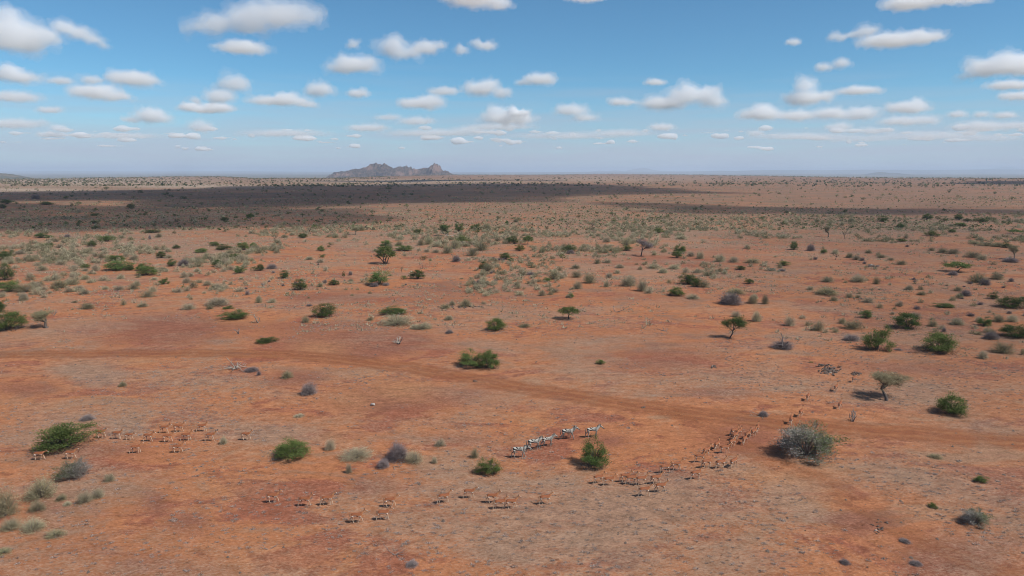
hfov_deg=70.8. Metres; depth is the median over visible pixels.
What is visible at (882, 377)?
grey tree
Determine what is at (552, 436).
zebra
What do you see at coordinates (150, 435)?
antelope
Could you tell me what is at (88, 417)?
bare shrub
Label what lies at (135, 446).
antelope
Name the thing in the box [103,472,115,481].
straw shrub
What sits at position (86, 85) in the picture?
sky
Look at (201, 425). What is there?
antelope
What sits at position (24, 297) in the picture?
straw shrub
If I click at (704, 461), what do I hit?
antelope
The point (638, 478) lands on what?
antelope
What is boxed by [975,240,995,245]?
olive shrub
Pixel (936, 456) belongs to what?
olive shrub
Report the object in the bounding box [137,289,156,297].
olive shrub
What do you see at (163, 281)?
green bush
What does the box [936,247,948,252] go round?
olive shrub
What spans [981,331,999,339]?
bare shrub
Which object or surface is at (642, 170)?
distant hill
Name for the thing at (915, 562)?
bare shrub
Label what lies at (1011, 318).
straw shrub
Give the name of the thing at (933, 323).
olive shrub
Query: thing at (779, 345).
bare shrub
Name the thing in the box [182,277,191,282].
straw shrub
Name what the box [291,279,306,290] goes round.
dark bush
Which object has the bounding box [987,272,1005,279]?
olive shrub
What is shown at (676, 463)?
antelope
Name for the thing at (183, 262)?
bare shrub
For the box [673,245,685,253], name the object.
green bush
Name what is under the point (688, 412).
dirt track
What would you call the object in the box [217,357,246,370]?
bleached branches
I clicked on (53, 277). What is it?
straw shrub
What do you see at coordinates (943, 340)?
green bush
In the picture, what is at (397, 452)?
bare shrub
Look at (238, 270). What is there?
green bush
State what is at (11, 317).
green bush
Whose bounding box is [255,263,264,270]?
dark bush
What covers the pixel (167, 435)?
antelope
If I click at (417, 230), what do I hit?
dark bush
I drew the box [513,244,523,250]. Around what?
green bush
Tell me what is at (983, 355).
straw shrub
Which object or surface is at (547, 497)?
antelope
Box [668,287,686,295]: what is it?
green bush
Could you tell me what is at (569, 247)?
dark bush
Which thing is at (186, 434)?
antelope
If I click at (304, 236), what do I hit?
dark bush
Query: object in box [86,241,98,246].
dark bush
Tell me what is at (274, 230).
distant scrub
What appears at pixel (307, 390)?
bare shrub
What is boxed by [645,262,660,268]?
straw shrub
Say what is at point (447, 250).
olive shrub
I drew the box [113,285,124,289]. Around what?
straw shrub
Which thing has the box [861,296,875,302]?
straw shrub
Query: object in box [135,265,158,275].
green bush
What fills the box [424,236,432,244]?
olive shrub
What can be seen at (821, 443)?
half dead bush
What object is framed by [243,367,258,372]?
bare shrub
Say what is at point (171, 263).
dark bush
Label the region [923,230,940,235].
green bush
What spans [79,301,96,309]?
olive shrub
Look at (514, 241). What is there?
dark bush
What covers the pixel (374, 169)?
rocky hill
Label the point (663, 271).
straw shrub
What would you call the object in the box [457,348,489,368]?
green bush
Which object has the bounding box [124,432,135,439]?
antelope
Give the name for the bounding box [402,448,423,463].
straw shrub
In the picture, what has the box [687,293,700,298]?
straw shrub
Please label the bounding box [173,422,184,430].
antelope
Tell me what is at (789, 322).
straw shrub
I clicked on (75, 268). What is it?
straw shrub
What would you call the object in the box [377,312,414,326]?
straw shrub
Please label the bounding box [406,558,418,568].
bare shrub
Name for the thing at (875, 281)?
olive shrub
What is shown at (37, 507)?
olive shrub
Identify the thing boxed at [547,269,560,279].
olive shrub
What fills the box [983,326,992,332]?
straw shrub
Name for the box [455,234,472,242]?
green bush
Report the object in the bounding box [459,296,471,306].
olive shrub
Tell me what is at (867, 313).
green bush
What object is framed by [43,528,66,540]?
olive shrub
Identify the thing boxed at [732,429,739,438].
antelope
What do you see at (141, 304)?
straw shrub
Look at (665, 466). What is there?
antelope
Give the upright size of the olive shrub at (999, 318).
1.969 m
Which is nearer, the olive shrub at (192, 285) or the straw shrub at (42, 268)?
the olive shrub at (192, 285)
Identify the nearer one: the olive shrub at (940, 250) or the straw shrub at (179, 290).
the straw shrub at (179, 290)
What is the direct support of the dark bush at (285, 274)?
on the ground at (318, 469)
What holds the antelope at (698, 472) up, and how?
on the ground at (318, 469)
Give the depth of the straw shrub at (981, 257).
269.47 m
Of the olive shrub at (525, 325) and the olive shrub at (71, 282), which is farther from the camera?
the olive shrub at (71, 282)
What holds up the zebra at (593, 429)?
on the ground at (318, 469)
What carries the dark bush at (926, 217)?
on the ground at (318, 469)
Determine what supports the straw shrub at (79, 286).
on the ground at (318, 469)
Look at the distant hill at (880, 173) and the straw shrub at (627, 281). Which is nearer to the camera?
the straw shrub at (627, 281)
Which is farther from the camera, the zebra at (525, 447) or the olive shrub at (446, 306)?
the olive shrub at (446, 306)
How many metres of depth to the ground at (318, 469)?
108.61 m
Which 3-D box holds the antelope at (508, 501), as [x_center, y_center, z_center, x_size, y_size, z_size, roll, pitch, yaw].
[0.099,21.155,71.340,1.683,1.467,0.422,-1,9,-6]
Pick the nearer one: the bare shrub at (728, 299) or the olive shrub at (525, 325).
the olive shrub at (525, 325)
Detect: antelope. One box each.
[33,450,48,459]
[64,447,77,458]
[96,427,107,437]
[112,429,122,438]
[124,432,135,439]
[129,441,142,452]
[143,431,155,441]
[159,422,171,432]
[162,431,174,440]
[172,441,184,451]
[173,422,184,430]
[180,429,192,440]
[196,421,207,431]
[205,430,216,439]
[241,429,252,439]
[266,489,281,502]
[298,492,313,505]
[320,491,336,504]
[349,508,366,522]
[376,505,393,520]
[383,494,399,506]
[437,489,452,502]
[463,487,478,498]
[486,489,501,502]
[493,494,508,508]
[504,494,520,508]
[539,492,553,503]
[593,471,605,483]
[603,473,616,483]
[619,471,633,481]
[625,471,638,482]
[635,472,648,484]
[638,484,653,496]
[650,471,664,483]
[654,479,668,491]
[660,461,672,472]
[670,457,684,469]
[690,467,703,479]
[694,451,707,462]
[701,455,714,467]
[702,443,712,455]
[714,437,719,449]
[715,455,727,468]
[719,442,732,452]
[729,436,736,446]
[730,454,738,465]
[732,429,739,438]
[750,425,757,436]
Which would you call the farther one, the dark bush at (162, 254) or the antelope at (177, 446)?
the dark bush at (162, 254)
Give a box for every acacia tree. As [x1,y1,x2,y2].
[246,213,254,220]
[523,236,532,240]
[558,305,580,318]
[941,261,973,271]
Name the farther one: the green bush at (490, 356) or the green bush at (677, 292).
the green bush at (677, 292)
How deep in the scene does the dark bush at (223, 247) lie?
303.01 m
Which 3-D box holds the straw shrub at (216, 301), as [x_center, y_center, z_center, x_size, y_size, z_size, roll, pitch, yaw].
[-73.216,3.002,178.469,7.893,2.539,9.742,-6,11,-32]
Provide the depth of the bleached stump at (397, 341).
138.76 m
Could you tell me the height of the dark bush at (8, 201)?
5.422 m
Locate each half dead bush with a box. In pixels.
[51,456,94,481]
[766,418,849,465]
[958,505,996,528]
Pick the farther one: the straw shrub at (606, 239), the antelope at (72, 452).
the straw shrub at (606, 239)
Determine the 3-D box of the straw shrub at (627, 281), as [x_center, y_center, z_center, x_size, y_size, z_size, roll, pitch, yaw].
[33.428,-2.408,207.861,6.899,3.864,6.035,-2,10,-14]
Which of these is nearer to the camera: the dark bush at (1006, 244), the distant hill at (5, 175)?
the dark bush at (1006, 244)
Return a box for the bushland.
[0,174,1023,186]
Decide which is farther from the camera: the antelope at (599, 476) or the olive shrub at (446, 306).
the olive shrub at (446, 306)
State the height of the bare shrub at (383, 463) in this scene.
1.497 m
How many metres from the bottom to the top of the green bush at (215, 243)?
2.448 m
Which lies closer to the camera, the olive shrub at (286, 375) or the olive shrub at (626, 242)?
the olive shrub at (286, 375)
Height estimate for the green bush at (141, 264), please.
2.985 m
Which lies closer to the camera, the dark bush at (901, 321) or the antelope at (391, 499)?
the antelope at (391, 499)
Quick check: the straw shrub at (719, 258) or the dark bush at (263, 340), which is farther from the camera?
the straw shrub at (719, 258)
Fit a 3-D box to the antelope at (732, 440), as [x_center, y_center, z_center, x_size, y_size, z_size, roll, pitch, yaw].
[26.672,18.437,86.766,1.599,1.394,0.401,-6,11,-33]
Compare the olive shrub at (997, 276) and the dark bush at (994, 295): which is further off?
the olive shrub at (997, 276)
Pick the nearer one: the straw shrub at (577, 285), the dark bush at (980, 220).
the straw shrub at (577, 285)
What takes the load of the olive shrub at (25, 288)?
on the ground at (318, 469)
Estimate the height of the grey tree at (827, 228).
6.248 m
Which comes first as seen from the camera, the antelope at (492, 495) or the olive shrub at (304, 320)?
the antelope at (492, 495)
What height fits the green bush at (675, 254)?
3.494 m
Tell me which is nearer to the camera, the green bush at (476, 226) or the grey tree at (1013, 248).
the grey tree at (1013, 248)
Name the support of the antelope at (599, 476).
on the ground at (318, 469)
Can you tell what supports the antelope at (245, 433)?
on the ground at (318, 469)
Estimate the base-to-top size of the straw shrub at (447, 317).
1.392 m
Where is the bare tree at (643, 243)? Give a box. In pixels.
[636,238,654,255]
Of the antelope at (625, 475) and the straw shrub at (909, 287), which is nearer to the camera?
the antelope at (625, 475)
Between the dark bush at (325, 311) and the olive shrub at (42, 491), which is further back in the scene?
the dark bush at (325, 311)
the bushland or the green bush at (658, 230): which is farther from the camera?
the bushland
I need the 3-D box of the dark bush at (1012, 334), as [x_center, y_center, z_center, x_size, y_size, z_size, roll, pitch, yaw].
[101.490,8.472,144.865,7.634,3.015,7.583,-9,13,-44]
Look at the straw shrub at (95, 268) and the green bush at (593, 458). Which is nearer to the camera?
the green bush at (593, 458)
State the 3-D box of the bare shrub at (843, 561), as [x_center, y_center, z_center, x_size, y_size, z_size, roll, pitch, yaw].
[28.304,23.216,61.192,1.050,0.657,1.174,-6,11,-33]
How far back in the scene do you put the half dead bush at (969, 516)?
67.78 m
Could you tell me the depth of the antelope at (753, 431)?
90.03 m
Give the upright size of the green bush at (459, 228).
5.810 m
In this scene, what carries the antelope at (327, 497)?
on the ground at (318, 469)
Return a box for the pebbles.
[5,279,1023,573]
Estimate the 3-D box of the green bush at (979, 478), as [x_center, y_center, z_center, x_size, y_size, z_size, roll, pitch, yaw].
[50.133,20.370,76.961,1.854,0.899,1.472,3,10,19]
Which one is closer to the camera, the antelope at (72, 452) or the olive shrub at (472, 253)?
the antelope at (72, 452)
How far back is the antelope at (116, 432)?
89.53 m
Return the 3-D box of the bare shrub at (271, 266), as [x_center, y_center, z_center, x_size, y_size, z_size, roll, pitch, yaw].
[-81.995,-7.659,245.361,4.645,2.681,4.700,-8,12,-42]
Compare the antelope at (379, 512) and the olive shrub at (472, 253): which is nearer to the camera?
the antelope at (379, 512)
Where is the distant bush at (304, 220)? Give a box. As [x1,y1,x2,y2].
[0,175,1021,228]
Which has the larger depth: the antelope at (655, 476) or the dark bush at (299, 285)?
the dark bush at (299, 285)
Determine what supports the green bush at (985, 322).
on the ground at (318, 469)
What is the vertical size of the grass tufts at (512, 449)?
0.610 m
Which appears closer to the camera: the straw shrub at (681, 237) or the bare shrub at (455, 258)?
the bare shrub at (455, 258)
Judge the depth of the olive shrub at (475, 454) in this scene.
84.12 m
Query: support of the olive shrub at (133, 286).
on the ground at (318, 469)
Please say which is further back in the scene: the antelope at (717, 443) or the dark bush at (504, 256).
the dark bush at (504, 256)
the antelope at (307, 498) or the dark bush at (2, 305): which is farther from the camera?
the dark bush at (2, 305)
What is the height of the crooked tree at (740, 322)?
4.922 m
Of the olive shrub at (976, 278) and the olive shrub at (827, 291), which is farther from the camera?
the olive shrub at (976, 278)
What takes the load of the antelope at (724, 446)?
on the ground at (318, 469)
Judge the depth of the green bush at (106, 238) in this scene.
338.27 m
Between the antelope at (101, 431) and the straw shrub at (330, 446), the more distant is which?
the antelope at (101, 431)
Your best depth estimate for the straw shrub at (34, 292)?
193.39 m
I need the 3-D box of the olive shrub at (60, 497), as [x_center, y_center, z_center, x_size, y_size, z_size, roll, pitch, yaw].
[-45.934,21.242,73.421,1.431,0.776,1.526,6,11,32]
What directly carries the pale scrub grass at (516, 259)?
on the ground at (318, 469)
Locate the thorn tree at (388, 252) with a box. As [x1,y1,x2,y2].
[373,245,397,263]
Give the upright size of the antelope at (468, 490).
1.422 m
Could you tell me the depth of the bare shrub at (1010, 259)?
262.07 m
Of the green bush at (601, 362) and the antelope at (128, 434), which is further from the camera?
the green bush at (601, 362)
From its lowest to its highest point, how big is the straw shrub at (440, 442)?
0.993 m
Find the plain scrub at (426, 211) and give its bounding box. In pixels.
[0,179,1023,230]
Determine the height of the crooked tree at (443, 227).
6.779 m
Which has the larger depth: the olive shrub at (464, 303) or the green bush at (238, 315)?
the olive shrub at (464, 303)
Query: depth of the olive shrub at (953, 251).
288.47 m
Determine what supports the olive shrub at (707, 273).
on the ground at (318, 469)
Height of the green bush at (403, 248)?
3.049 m
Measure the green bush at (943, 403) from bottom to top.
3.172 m
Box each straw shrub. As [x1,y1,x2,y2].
[0,516,24,532]
[14,249,26,253]
[17,515,49,534]
[18,291,28,300]
[31,287,42,294]
[35,266,48,270]
[49,273,59,280]
[55,259,66,264]
[63,286,74,292]
[68,265,78,271]
[69,284,84,289]
[74,491,93,504]
[79,288,90,293]
[90,487,105,498]
[91,263,99,270]
[97,273,108,280]
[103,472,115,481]
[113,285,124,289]
[128,254,138,259]
[134,301,148,306]
[174,286,181,292]
[179,271,188,277]
[179,302,197,310]
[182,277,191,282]
[202,295,229,306]
[220,433,227,445]
[233,286,244,291]
[294,413,303,417]
[324,438,335,449]
[337,444,376,463]
[345,464,352,473]
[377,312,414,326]
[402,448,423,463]
[412,320,433,329]
[431,241,441,246]
[434,438,447,446]
[444,314,452,319]
[515,290,523,295]
[572,280,584,288]
[602,236,609,241]
[618,274,637,286]
[636,275,648,290]
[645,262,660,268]
[658,266,668,273]
[667,263,680,268]
[674,235,687,238]
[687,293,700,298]
[695,249,704,258]
[713,254,725,261]
[728,256,739,261]
[730,311,741,317]
[751,310,762,321]
[781,316,796,326]
[820,275,836,282]
[847,274,866,282]
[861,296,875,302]
[905,285,913,289]
[949,316,965,325]
[973,253,988,259]
[976,351,988,359]
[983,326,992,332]
[1006,314,1017,322]
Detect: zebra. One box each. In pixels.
[511,445,531,456]
[526,436,545,450]
[540,433,557,446]
[560,425,579,438]
[585,424,603,437]
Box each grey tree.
[27,309,53,327]
[352,226,359,234]
[823,225,830,236]
[864,370,913,400]
[1006,244,1019,257]
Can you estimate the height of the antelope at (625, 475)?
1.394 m
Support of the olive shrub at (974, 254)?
on the ground at (318, 469)
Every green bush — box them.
[0,279,20,292]
[0,310,30,331]
[30,417,103,455]
[99,236,116,241]
[101,259,135,270]
[106,255,126,260]
[135,263,152,270]
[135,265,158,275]
[157,277,169,283]
[195,248,208,252]
[209,241,219,245]
[214,308,249,320]
[233,265,247,273]
[236,242,249,249]
[269,435,313,462]
[366,270,390,284]
[379,240,391,247]
[394,245,413,251]
[455,222,462,231]
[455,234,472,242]
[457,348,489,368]
[470,223,481,229]
[472,457,502,476]
[480,348,501,369]
[485,317,506,331]
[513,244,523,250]
[578,434,611,472]
[596,359,604,364]
[620,245,634,250]
[653,227,664,232]
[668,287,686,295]
[671,251,681,257]
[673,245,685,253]
[778,261,791,265]
[857,310,871,317]
[860,324,897,351]
[915,331,959,354]
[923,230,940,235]
[927,501,937,508]
[933,303,954,307]
[934,390,967,417]
[973,475,989,483]
[977,317,991,326]
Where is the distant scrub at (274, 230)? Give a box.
[0,211,1023,333]
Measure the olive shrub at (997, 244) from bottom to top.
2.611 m
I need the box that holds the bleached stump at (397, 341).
[392,337,402,343]
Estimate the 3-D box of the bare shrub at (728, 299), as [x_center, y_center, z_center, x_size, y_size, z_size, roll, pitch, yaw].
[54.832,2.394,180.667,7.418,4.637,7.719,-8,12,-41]
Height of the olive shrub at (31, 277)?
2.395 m
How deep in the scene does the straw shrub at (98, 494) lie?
73.76 m
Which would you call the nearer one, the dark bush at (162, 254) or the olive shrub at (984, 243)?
the dark bush at (162, 254)
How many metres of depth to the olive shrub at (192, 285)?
205.10 m
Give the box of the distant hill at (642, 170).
[591,168,679,171]
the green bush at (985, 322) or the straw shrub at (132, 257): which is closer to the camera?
the green bush at (985, 322)
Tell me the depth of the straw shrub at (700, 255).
271.08 m
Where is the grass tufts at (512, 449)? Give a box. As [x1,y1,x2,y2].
[0,273,1023,575]
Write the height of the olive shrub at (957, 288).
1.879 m
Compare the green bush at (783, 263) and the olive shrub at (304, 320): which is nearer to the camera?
the olive shrub at (304, 320)
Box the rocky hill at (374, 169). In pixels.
[326,163,456,177]
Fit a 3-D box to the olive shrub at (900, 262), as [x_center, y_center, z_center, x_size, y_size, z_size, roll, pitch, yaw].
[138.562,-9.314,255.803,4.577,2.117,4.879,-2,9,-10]
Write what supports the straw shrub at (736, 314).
on the ground at (318, 469)
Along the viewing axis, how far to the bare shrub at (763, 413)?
97.58 m
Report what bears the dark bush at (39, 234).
on the ground at (318, 469)
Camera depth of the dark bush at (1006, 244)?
311.65 m
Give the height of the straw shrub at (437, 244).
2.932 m
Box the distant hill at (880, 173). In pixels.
[861,172,910,174]
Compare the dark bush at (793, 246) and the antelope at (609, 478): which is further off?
the dark bush at (793, 246)
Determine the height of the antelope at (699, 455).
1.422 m
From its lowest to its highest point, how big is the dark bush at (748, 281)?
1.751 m
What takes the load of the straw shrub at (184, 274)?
on the ground at (318, 469)
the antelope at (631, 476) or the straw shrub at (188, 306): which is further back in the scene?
the straw shrub at (188, 306)
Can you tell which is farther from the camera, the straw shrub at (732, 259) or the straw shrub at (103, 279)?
the straw shrub at (732, 259)
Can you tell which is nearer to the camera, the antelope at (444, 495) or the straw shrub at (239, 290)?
the antelope at (444, 495)
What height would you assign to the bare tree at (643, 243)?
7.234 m
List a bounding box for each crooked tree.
[439,224,450,234]
[719,315,750,338]
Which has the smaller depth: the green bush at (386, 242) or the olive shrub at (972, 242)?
the green bush at (386, 242)
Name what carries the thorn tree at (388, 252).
on the ground at (318, 469)
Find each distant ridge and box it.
[0,171,332,172]
[450,169,1023,172]
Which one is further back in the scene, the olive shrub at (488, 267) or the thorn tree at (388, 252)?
the thorn tree at (388, 252)
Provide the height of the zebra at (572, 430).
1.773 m
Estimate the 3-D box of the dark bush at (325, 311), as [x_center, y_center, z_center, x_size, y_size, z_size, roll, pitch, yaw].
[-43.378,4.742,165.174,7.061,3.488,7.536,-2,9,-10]
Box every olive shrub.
[0,485,23,516]
[0,546,11,555]
[11,281,35,292]
[20,473,63,504]
[24,275,35,280]
[28,500,49,514]
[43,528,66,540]
[49,279,70,288]
[54,493,67,501]
[67,277,80,284]
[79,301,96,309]
[118,381,126,387]
[126,282,138,289]
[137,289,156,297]
[187,281,197,287]
[281,370,292,378]
[301,314,308,322]
[418,238,424,245]
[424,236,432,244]
[440,244,452,253]
[441,304,450,308]
[450,239,460,248]
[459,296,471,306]
[466,245,478,255]
[470,448,479,457]
[474,237,489,250]
[481,221,493,228]
[481,260,493,271]
[518,322,532,327]
[539,290,546,295]
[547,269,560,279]
[570,268,581,277]
[581,271,597,283]
[622,236,630,245]
[698,277,710,287]
[700,270,716,275]
[726,287,747,294]
[742,257,763,263]
[747,294,756,303]
[761,292,768,304]
[810,320,825,330]
[813,285,841,295]
[839,320,865,330]
[872,277,880,283]
[895,259,906,264]
[927,319,936,326]
[928,453,944,459]
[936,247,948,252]
[944,247,960,253]
[953,285,963,290]
[962,249,980,257]
[966,272,991,283]
[968,240,979,244]
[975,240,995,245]
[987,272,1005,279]
[989,340,1015,354]
[990,314,1006,322]
[991,241,1003,247]
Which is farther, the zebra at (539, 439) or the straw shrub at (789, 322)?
the straw shrub at (789, 322)
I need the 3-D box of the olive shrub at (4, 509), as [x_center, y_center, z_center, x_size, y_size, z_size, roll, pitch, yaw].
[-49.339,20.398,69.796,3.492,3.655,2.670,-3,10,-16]
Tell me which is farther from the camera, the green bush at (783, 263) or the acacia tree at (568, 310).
the green bush at (783, 263)
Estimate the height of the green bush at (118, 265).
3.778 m
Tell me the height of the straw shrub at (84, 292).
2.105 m
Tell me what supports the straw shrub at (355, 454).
on the ground at (318, 469)
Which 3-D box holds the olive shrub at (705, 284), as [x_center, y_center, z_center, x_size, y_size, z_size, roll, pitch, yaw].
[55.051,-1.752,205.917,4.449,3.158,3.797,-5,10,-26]
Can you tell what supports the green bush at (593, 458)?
on the ground at (318, 469)
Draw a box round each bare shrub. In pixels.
[79,414,94,421]
[177,258,188,265]
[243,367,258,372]
[266,263,277,268]
[299,380,317,395]
[376,458,389,468]
[386,437,408,463]
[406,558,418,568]
[452,255,461,261]
[717,289,743,305]
[758,409,767,417]
[770,340,795,349]
[805,243,814,250]
[840,558,850,565]
[842,333,858,341]
[899,537,910,543]
[909,560,922,566]
[947,271,958,275]
[959,290,971,295]
[978,278,991,284]
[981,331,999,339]
[1001,257,1021,262]
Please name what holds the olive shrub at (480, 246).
on the ground at (318, 469)
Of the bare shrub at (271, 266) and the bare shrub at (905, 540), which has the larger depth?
the bare shrub at (271, 266)
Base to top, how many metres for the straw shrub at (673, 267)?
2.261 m
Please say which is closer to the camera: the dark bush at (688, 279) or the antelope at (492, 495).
the antelope at (492, 495)
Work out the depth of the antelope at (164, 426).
91.70 m
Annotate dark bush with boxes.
[0,199,15,203]
[0,250,14,259]
[0,263,16,280]
[0,300,8,311]
[32,233,49,237]
[37,201,53,204]
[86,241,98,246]
[124,265,133,270]
[141,229,160,232]
[155,251,165,257]
[167,259,176,265]
[211,260,222,266]
[216,244,232,249]
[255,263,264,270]
[255,337,281,343]
[278,270,288,278]
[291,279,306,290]
[299,233,307,237]
[309,303,337,317]
[327,280,339,285]
[378,305,407,314]
[409,270,425,278]
[413,228,424,233]
[499,252,513,259]
[508,236,518,243]
[560,245,576,251]
[677,271,699,284]
[690,280,703,286]
[744,278,753,283]
[790,241,798,249]
[877,215,888,221]
[892,312,922,330]
[922,213,933,219]
[953,214,965,219]
[974,217,988,221]
[987,292,998,298]
[994,295,1023,308]
[996,323,1023,338]
[999,242,1012,247]
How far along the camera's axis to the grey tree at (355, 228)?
374.09 m
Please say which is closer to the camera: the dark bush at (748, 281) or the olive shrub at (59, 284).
the olive shrub at (59, 284)
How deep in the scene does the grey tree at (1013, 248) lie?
271.75 m
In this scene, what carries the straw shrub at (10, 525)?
on the ground at (318, 469)
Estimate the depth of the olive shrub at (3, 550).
63.21 m
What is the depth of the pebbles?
97.43 m
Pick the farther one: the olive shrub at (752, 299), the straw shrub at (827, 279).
the straw shrub at (827, 279)
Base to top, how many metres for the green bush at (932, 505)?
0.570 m
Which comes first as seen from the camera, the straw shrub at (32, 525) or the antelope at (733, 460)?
the straw shrub at (32, 525)
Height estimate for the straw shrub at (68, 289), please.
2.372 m
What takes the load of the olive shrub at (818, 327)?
on the ground at (318, 469)
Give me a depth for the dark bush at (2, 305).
169.76 m
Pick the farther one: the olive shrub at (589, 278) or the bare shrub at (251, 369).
the olive shrub at (589, 278)
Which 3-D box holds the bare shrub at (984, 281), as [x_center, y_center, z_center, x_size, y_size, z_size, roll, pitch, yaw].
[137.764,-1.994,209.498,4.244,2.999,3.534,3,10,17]
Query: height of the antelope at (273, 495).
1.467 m
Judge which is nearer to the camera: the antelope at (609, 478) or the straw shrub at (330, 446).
the antelope at (609, 478)
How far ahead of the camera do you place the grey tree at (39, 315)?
152.98 m
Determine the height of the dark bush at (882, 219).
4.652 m
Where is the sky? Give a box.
[0,0,1023,170]
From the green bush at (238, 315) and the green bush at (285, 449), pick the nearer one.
the green bush at (285, 449)
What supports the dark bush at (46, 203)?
on the ground at (318, 469)
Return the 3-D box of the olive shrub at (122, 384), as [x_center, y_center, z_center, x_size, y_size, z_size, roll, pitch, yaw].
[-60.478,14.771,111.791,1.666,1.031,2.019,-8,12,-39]
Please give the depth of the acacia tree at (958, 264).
235.63 m
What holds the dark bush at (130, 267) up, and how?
on the ground at (318, 469)
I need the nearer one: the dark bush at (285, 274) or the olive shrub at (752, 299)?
the olive shrub at (752, 299)
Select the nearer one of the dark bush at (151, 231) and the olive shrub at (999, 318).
the olive shrub at (999, 318)
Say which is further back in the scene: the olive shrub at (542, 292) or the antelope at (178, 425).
the olive shrub at (542, 292)
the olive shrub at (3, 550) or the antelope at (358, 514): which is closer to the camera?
the olive shrub at (3, 550)
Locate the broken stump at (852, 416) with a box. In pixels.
[849,409,856,421]
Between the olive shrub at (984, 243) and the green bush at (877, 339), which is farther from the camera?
the olive shrub at (984, 243)
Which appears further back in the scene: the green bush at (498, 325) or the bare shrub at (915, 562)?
the green bush at (498, 325)
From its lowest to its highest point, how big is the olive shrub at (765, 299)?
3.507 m
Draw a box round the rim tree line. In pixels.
[0,174,1022,179]
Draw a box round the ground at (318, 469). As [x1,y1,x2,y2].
[0,171,1023,575]
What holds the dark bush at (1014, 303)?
on the ground at (318, 469)
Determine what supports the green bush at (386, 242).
on the ground at (318, 469)
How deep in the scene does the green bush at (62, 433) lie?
86.19 m
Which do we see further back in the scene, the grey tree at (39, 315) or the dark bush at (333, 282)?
the dark bush at (333, 282)
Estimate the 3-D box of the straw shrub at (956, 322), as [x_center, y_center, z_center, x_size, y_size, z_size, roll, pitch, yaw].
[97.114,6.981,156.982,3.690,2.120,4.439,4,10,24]
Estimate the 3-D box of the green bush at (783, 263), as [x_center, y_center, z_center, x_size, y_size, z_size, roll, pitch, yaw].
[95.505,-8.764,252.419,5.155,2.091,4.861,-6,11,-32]
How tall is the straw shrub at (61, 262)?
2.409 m
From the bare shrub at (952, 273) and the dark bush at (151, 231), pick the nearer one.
the bare shrub at (952, 273)
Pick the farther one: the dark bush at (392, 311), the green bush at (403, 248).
the green bush at (403, 248)
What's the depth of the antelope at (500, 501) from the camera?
71.11 m
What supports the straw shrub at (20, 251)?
on the ground at (318, 469)
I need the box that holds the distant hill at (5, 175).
[0,173,37,178]
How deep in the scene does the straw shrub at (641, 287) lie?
198.83 m
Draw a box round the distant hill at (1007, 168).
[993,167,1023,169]
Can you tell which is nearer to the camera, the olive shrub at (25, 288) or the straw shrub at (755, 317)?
the straw shrub at (755, 317)
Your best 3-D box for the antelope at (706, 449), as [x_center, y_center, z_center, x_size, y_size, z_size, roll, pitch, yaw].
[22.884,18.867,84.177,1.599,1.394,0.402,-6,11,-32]
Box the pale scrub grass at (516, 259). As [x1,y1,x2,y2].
[0,208,1023,358]
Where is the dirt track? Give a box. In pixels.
[4,350,1023,445]
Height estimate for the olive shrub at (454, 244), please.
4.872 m
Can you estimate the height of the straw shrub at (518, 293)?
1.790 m
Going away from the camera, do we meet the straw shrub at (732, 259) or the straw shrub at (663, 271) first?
the straw shrub at (663, 271)
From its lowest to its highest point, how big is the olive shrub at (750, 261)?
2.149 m
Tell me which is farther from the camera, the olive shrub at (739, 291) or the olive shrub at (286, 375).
the olive shrub at (739, 291)
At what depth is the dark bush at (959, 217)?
490.63 m
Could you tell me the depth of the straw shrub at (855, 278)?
216.53 m
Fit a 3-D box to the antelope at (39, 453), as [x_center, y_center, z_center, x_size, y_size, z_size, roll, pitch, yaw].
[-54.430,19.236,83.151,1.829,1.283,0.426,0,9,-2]
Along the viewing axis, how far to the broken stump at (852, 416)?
95.69 m
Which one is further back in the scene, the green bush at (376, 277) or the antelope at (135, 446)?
the green bush at (376, 277)
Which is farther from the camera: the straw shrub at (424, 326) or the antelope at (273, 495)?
the straw shrub at (424, 326)
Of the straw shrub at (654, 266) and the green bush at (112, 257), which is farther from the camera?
the green bush at (112, 257)
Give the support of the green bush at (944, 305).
on the ground at (318, 469)
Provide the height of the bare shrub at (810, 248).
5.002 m
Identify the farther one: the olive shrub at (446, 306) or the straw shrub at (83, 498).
the olive shrub at (446, 306)
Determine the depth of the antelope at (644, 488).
73.91 m
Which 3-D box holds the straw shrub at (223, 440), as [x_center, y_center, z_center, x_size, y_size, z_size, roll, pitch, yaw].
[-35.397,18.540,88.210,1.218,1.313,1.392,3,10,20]
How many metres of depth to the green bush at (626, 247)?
300.56 m
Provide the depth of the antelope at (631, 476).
76.69 m
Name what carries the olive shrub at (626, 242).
on the ground at (318, 469)

